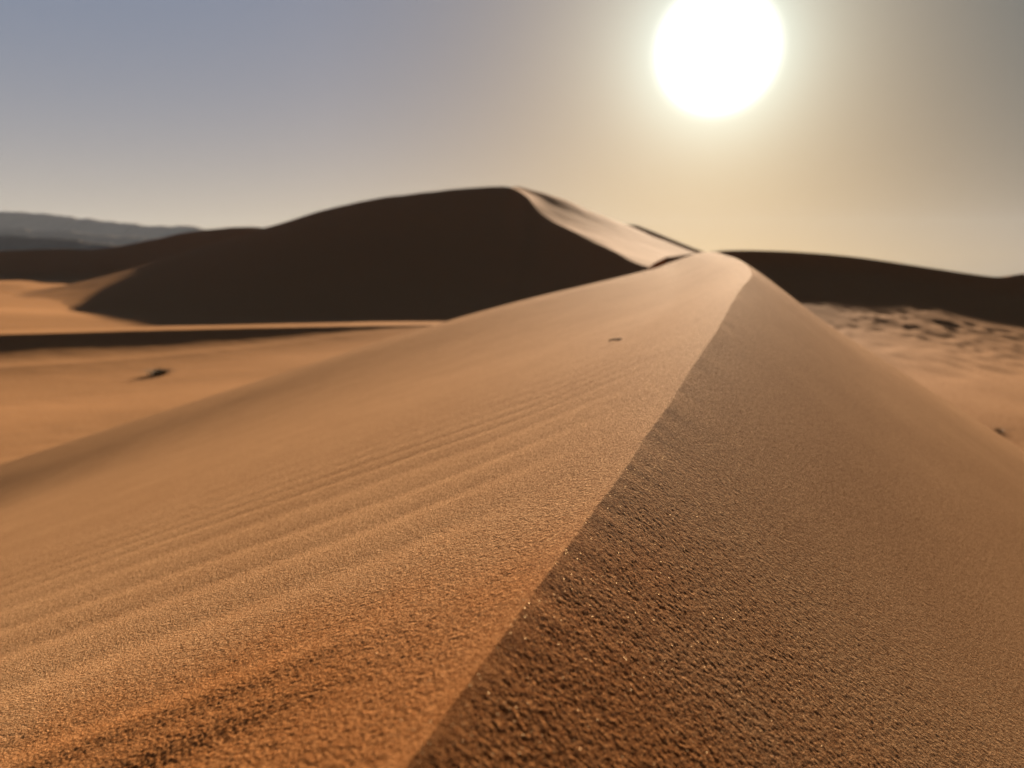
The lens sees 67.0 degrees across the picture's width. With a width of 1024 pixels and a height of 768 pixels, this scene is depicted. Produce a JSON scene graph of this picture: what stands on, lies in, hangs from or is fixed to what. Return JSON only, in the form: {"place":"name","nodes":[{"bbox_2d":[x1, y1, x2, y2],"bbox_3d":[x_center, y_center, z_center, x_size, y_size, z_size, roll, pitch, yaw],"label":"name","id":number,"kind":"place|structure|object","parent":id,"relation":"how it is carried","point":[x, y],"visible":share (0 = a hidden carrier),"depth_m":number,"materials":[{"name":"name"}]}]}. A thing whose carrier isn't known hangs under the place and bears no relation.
{"place":"outdoors","nodes":[
{"label":"outdoors","id":0,"kind":"place"},
{"bbox_2d":[0,235,120,250],"bbox_3d":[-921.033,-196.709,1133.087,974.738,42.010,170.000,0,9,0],"label":"hills","id":1,"kind":"structure","parent":0,"point":[9,242],"depth_m":1117.20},
{"bbox_2d":[0,228,157,245],"bbox_3d":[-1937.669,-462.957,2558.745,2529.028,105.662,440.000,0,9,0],"label":"foothills","id":2,"kind":"structure","parent":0,"point":[107,239],"depth_m":2529.24,"materials":[{"name":"grey stone"}]},
{"bbox_2d":[0,211,205,237],"bbox_3d":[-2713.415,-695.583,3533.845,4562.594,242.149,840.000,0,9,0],"label":"mountains","id":3,"kind":"structure","parent":0,"point":[36,221],"depth_m":3466.01,"materials":[{"name":"grey stone"}]},
{"bbox_2d":[0,227,261,278],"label":"distant dune","id":4,"kind":"structure","parent":0,"point":[64,264],"depth_m":229.29,"materials":[{"name":"brown sand"}]},
{"bbox_2d":[0,278,392,329],"bbox_3d":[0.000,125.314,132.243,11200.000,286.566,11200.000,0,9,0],"label":"ground","id":5,"kind":"structure","parent":0,"point":[20,313],"depth_m":77.20,"materials":[{"name":"brown sand"}]},
{"bbox_2d":[0,322,441,463],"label":"dune hollow","id":6,"kind":"object","parent":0,"point":[59,386],"visible":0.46,"depth_m":39.20,"materials":[{"name":"brown sand"}]},
{"bbox_2d":[143,367,175,375],"bbox_3d":[-16.915,-0.577,37.143,1.897,0.399,2.117,0,9,0],"label":"desert shrub","id":7,"kind":"object","parent":6,"relation":"on","point":[156,372],"visible":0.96,"depth_m":37.10,"materials":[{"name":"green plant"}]},
{"bbox_2d":[12,186,694,321],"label":"great dune","id":8,"kind":"structure","parent":0,"point":[442,255],"depth_m":106.23,"materials":[{"name":"brown sand"}]},
{"bbox_2d":[0,252,1023,767],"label":"dune crest","id":9,"kind":"object","parent":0,"point":[714,510],"visible":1,"depth_m":0.93,"materials":[{"name":"brown sand"}]},
{"bbox_2d":[0,0,1023,276],"label":"sky","id":10,"kind":"structure","parent":0,"point":[883,130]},
{"bbox_2d":[625,224,702,252],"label":"shoulder dune","id":11,"kind":"structure","parent":0,"point":[659,236],"depth_m":189.44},
{"bbox_2d":[647,250,1023,449],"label":"dune slope","id":12,"kind":"structure","parent":0,"point":[956,339],"depth_m":31.52,"materials":[{"name":"brown sand"}]}
]}

